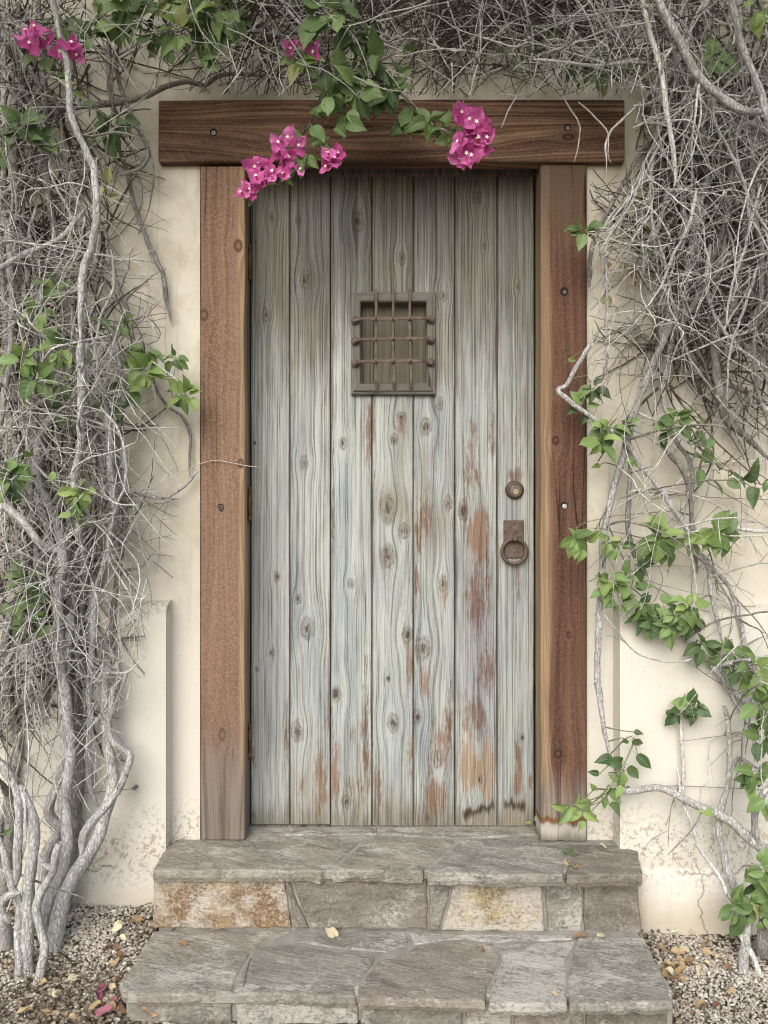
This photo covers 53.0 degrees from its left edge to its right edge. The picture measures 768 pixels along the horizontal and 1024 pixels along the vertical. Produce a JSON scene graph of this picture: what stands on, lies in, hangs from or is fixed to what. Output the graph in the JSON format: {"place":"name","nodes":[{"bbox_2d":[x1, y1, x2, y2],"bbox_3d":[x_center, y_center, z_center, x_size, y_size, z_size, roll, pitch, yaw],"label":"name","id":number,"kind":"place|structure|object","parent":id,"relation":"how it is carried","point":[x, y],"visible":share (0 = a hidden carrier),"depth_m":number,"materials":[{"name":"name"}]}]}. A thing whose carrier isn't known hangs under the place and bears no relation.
{"place":"outdoors","nodes":[
{"label":"outdoors","id":0,"kind":"place"},
{"bbox_2d":[0,902,767,1023],"bbox_3d":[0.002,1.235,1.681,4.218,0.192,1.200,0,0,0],"label":"gravel","id":1,"kind":"structure","parent":0,"point":[89,941],"depth_m":2.07,"materials":[{"name":"grey gravel"}]},
{"bbox_2d":[50,989,59,996],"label":"fallen leaf","id":2,"kind":"object","parent":1,"relation":"on","point":[53,993],"visible":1,"depth_m":1.93,"materials":[{"name":"beige plant"}]},
{"bbox_2d":[101,942,112,954],"bbox_3d":[-0.748,1.184,2.087,0.042,0.026,0.020,-8,-8,-21],"label":"fallen leaf","id":3,"kind":"object","parent":1,"relation":"on","point":[109,944],"visible":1,"depth_m":2.09,"materials":[{"name":"brown plant"}]},
{"bbox_2d":[111,924,123,931],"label":"fallen leaf","id":4,"kind":"object","parent":1,"relation":"on","point":[116,927],"visible":1,"depth_m":2.15,"materials":[{"name":"beige plant"}]},
{"bbox_2d":[113,920,124,925],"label":"fallen leaf","id":5,"kind":"object","parent":1,"relation":"on","point":[119,922],"visible":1,"depth_m":2.17,"materials":[{"name":"beige plant"}]},
{"bbox_2d":[116,951,124,957],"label":"fallen leaf","id":6,"kind":"object","parent":1,"relation":"on","point":[118,954],"visible":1,"depth_m":2.06,"materials":[{"name":"brown plant"}]},
{"bbox_2d":[114,1002,126,1013],"bbox_3d":[-0.649,1.219,1.889,0.041,0.023,0.018,0,0,35],"label":"fallen leaf","id":7,"kind":"object","parent":1,"relation":"on","point":[121,1008],"visible":1,"depth_m":1.89,"materials":[{"name":"brown plant"}]},
{"bbox_2d":[119,934,126,940],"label":"fallen leaf","id":8,"kind":"object","parent":1,"relation":"on","point":[122,937],"visible":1,"depth_m":2.12,"materials":[{"name":"beige plant"}]},
{"bbox_2d":[0,0,495,986],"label":"bougainvillea","id":9,"kind":"object","parent":1,"relation":"on","point":[44,908],"visible":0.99,"depth_m":2.13,"materials":[{"name":"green plant"}]},
{"bbox_2d":[0,0,767,934],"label":"stucco wall","id":10,"kind":"structure","parent":1,"relation":"on","point":[158,810],"depth_m":2.34,"materials":[{"name":"beige paint"}]},
{"bbox_2d":[11,636,138,643],"bbox_3d":[-0.949,0.374,2.261,0.458,0.024,0.045,0,0,0],"label":"trellis wire","id":11,"kind":"object","parent":10,"relation":"attached to","point":[98,640],"visible":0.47,"depth_m":2.24,"materials":[{"name":"grey metal"}]},
{"bbox_2d":[30,784,137,796],"bbox_3d":[-0.950,0.818,2.261,0.456,0.036,0.045,0,0,0],"label":"trellis wire","id":12,"kind":"object","parent":10,"relation":"attached to","point":[135,787],"visible":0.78,"depth_m":2.24,"materials":[{"name":"grey metal"}]},
{"bbox_2d":[158,100,624,841],"bbox_3d":[0.023,-0.118,2.398,1.403,2.245,0.185,0,0,0],"label":"door frame","id":13,"kind":"object","parent":10,"relation":"attached to","point":[216,140],"visible":0.94,"depth_m":2.33,"materials":[{"name":"brown wood"}]},
{"bbox_2d":[247,176,533,824],"bbox_3d":[0.024,-0.051,2.441,0.932,2.101,0.102,0,0,0],"label":"plank door","id":14,"kind":"structure","parent":13,"relation":"attached to","point":[390,503],"depth_m":2.44,"materials":[{"name":"wood"}]},
{"bbox_2d":[373,306,373,382],"bbox_3d":[0.024,-0.056,2.486,0.932,2.092,0.011,0,0,0],"label":"door back","id":15,"kind":"structure","parent":14,"relation":"in","point":[373,306],"depth_m":2.48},
{"bbox_2d":[626,786,761,789],"bbox_3d":[0.947,0.809,2.261,0.472,0.017,0.045,0,0,0],"label":"trellis wire","id":16,"kind":"object","parent":10,"relation":"attached to","point":[705,786],"visible":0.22,"depth_m":2.25,"materials":[{"name":"grey metal"}]},
{"bbox_2d":[636,491,767,499],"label":"trellis wire","id":17,"kind":"object","parent":10,"relation":"attached to","point":[655,493],"visible":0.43,"depth_m":2.32,"materials":[{"name":"grey metal"}]},
{"bbox_2d":[0,0,767,977],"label":"bougainvillea","id":18,"kind":"object","parent":1,"relation":"on","point":[702,98],"visible":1,"depth_m":2.18,"materials":[{"name":"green plant"}]},
{"bbox_2d":[701,273,724,286],"bbox_3d":[0.978,-0.686,2.290,0.077,0.052,0.050,0,0,0],"label":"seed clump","id":19,"kind":"object","parent":18,"relation":"attached to","point":[714,277],"visible":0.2,"depth_m":2.27,"materials":[{"name":"brown plant"}]},
{"bbox_2d":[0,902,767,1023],"bbox_3d":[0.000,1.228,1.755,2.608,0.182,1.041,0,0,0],"label":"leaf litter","id":20,"kind":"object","parent":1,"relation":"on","point":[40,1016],"visible":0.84,"depth_m":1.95,"materials":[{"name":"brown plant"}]},
{"bbox_2d":[15,1005,35,1014],"bbox_3d":[-0.873,1.213,1.875,0.048,0.020,0.023,13,-21,-30],"label":"fallen leaf","id":21,"kind":"object","parent":20,"relation":"on","point":[22,1009],"visible":1,"depth_m":1.87,"materials":[{"name":"beige plant"}]},
{"bbox_2d":[31,977,49,984],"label":"fallen leaf","id":22,"kind":"object","parent":20,"relation":"on","point":[43,980],"visible":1,"depth_m":1.96,"materials":[{"name":"beige plant"}]},
{"bbox_2d":[41,1008,51,1015],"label":"fallen leaf","id":23,"kind":"object","parent":20,"relation":"on","point":[46,1011],"visible":1,"depth_m":1.87,"materials":[{"name":"beige plant"}]},
{"bbox_2d":[51,1010,59,1014],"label":"fallen leaf","id":24,"kind":"object","parent":20,"relation":"on","point":[55,1012],"visible":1,"depth_m":1.87,"materials":[{"name":"beige plant"}]},
{"bbox_2d":[66,973,77,980],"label":"fallen leaf","id":25,"kind":"object","parent":20,"relation":"on","point":[72,976],"visible":1,"depth_m":1.98,"materials":[{"name":"beige plant"}]},
{"bbox_2d":[69,1013,77,1018],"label":"fallen leaf","id":26,"kind":"object","parent":20,"relation":"on","point":[72,1016],"visible":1,"depth_m":1.87,"materials":[{"name":"beige plant"}]},
{"bbox_2d":[88,1000,100,1010],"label":"fallen leaf","id":27,"kind":"object","parent":20,"relation":"on","point":[93,1005],"visible":1,"depth_m":1.90,"materials":[{"name":"beige plant"}]},
{"bbox_2d":[95,992,102,1000],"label":"fallen leaf","id":28,"kind":"object","parent":20,"relation":"on","point":[99,995],"visible":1,"depth_m":1.93,"materials":[{"name":"pink plant"}]},
{"bbox_2d":[96,983,106,992],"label":"fallen leaf","id":29,"kind":"object","parent":20,"relation":"on","point":[102,986],"visible":1,"depth_m":1.95,"materials":[{"name":"plant"}]},
{"bbox_2d":[92,1004,112,1016],"bbox_3d":[-0.687,1.215,1.876,0.047,0.021,0.022,0,0,18],"label":"fallen leaf","id":30,"kind":"object","parent":20,"relation":"on","point":[106,1008],"visible":1,"depth_m":1.88,"materials":[{"name":"pink plant"}]},
{"bbox_2d":[108,1001,115,1010],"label":"fallen leaf","id":31,"kind":"object","parent":20,"relation":"on","point":[112,1004],"visible":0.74,"depth_m":1.90,"materials":[{"name":"beige plant"}]},
{"bbox_2d":[109,983,115,989],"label":"fallen leaf","id":32,"kind":"object","parent":20,"relation":"on","point":[111,986],"visible":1,"depth_m":1.96,"materials":[{"name":"beige plant"}]},
{"bbox_2d":[107,996,119,1003],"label":"fallen leaf","id":33,"kind":"object","parent":20,"relation":"on","point":[114,998],"visible":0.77,"depth_m":1.92,"materials":[{"name":"pink plant"}]},
{"bbox_2d":[113,943,119,949],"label":"fallen leaf","id":34,"kind":"object","parent":20,"relation":"on","point":[116,946],"visible":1,"depth_m":2.09,"materials":[{"name":"brown plant"}]},
{"bbox_2d":[114,976,122,982],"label":"fallen leaf","id":35,"kind":"object","parent":20,"relation":"on","point":[117,978],"visible":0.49,"depth_m":1.98,"materials":[{"name":"brown plant"}]},
{"bbox_2d":[130,915,143,922],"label":"fallen leaf","id":36,"kind":"object","parent":20,"relation":"on","point":[137,918],"visible":1,"depth_m":2.19,"materials":[{"name":"brown plant"}]},
{"bbox_2d":[662,966,674,974],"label":"fallen leaf","id":37,"kind":"object","parent":20,"relation":"on","point":[670,969],"visible":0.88,"depth_m":2.06,"materials":[{"name":"beige plant"}]},
{"bbox_2d":[666,974,677,979],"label":"fallen leaf","id":38,"kind":"object","parent":20,"relation":"on","point":[674,976],"visible":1,"depth_m":2.03,"materials":[{"name":"brown plant"}]},
{"bbox_2d":[675,964,686,973],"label":"fallen leaf","id":39,"kind":"object","parent":20,"relation":"on","point":[680,969],"visible":1,"depth_m":2.06,"materials":[{"name":"brown plant"}]},
{"bbox_2d":[678,974,687,982],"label":"fallen leaf","id":40,"kind":"object","parent":20,"relation":"on","point":[680,975],"visible":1,"depth_m":2.03,"materials":[{"name":"brown plant"}]},
{"bbox_2d":[119,822,672,1023],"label":"stone steps","id":41,"kind":"structure","parent":1,"relation":"on","point":[417,918],"depth_m":2.12,"materials":[{"name":"grey stone"}]},
{"bbox_2d":[138,1007,157,1016],"bbox_3d":[-0.565,1.213,1.878,0.067,0.028,0.024,0,0,-38],"label":"fallen leaf","id":42,"kind":"object","parent":41,"relation":"on","point":[151,1014],"visible":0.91,"depth_m":1.87,"materials":[{"name":"beige plant"}]},
{"bbox_2d":[178,940,187,945],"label":"fallen leaf","id":43,"kind":"object","parent":41,"relation":"on","point":[183,943],"visible":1,"depth_m":2.07,"materials":[{"name":"brown plant"}]},
{"bbox_2d":[243,957,250,985],"bbox_3d":[-0.348,1.168,1.955,0.010,0.004,0.122,0,0,0],"label":"loose twig","id":44,"kind":"object","parent":41,"relation":"on","point":[245,973],"visible":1,"depth_m":1.94,"materials":[{"name":"grey wood"}]},
{"bbox_2d":[325,927,339,938],"bbox_3d":[-0.142,1.160,2.122,0.056,0.022,0.019,0,0,33],"label":"fallen leaf","id":45,"kind":"object","parent":41,"relation":"on","point":[331,932],"visible":1,"depth_m":2.12,"materials":[{"name":"beige plant"}]},
{"bbox_2d":[562,847,578,855],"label":"weed","id":46,"kind":"object","parent":41,"relation":"on","point":[565,850],"visible":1,"depth_m":2.23,"materials":[{"name":"green plant"}]},
{"bbox_2d":[572,933,581,938],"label":"fallen leaf","id":47,"kind":"object","parent":41,"relation":"on","point":[577,935],"visible":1,"depth_m":2.11,"materials":[{"name":"brown plant"}]},
{"bbox_2d":[595,933,604,937],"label":"fallen leaf","id":48,"kind":"object","parent":41,"relation":"on","point":[600,935],"visible":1,"depth_m":2.11,"materials":[{"name":"beige plant"}]},
{"bbox_2d":[657,944,665,950],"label":"fallen leaf","id":49,"kind":"object","parent":1,"relation":"on","point":[660,946],"visible":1,"depth_m":2.15,"materials":[{"name":"brown plant"}]},
{"bbox_2d":[662,969,671,976],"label":"fallen leaf","id":50,"kind":"object","parent":1,"relation":"on","point":[665,973],"visible":0.94,"depth_m":2.05,"materials":[{"name":"brown plant"}]},
{"bbox_2d":[670,947,683,957],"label":"fallen leaf","id":51,"kind":"object","parent":1,"relation":"on","point":[675,950],"visible":0.95,"depth_m":2.14,"materials":[{"name":"beige plant"}]},
{"bbox_2d":[674,948,686,955],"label":"fallen leaf","id":52,"kind":"object","parent":1,"relation":"on","point":[681,950],"visible":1,"depth_m":2.14,"materials":[{"name":"beige plant"}]},
{"bbox_2d":[674,961,687,968],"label":"fallen leaf","id":53,"kind":"object","parent":1,"relation":"on","point":[680,962],"visible":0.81,"depth_m":2.08,"materials":[{"name":"beige plant"}]},
{"bbox_2d":[679,946,692,953],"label":"fallen leaf","id":54,"kind":"object","parent":1,"relation":"on","point":[685,948],"visible":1,"depth_m":2.15,"materials":[{"name":"beige plant"}]},
{"bbox_2d":[693,999,704,1007],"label":"fallen leaf","id":55,"kind":"object","parent":1,"relation":"on","point":[700,1002],"visible":1,"depth_m":1.94,"materials":[{"name":"beige plant"}]},
{"bbox_2d":[696,965,702,977],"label":"fallen leaf","id":56,"kind":"object","parent":1,"relation":"on","point":[698,969],"visible":1,"depth_m":2.07,"materials":[{"name":"beige plant"}]},
{"bbox_2d":[702,947,714,955],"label":"fallen leaf","id":57,"kind":"object","parent":1,"relation":"on","point":[706,950],"visible":1,"depth_m":2.14,"materials":[{"name":"beige plant"}]},
{"bbox_2d":[712,1001,720,1006],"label":"fallen leaf","id":58,"kind":"object","parent":1,"relation":"on","point":[715,1003],"visible":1,"depth_m":1.94,"materials":[{"name":"brown plant"}]},
{"bbox_2d":[723,963,731,969],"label":"fallen leaf","id":59,"kind":"object","parent":1,"relation":"on","point":[727,966],"visible":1,"depth_m":2.08,"materials":[{"name":"brown plant"}]},
{"bbox_2d":[726,987,735,993],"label":"fallen leaf","id":60,"kind":"object","parent":1,"relation":"on","point":[731,989],"visible":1,"depth_m":1.99,"materials":[{"name":"beige plant"}]},
{"bbox_2d":[562,860,578,867],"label":"fallen leaf","id":61,"kind":"object","parent":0,"point":[574,866],"visible":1,"depth_m":2.15,"materials":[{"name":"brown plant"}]}
]}

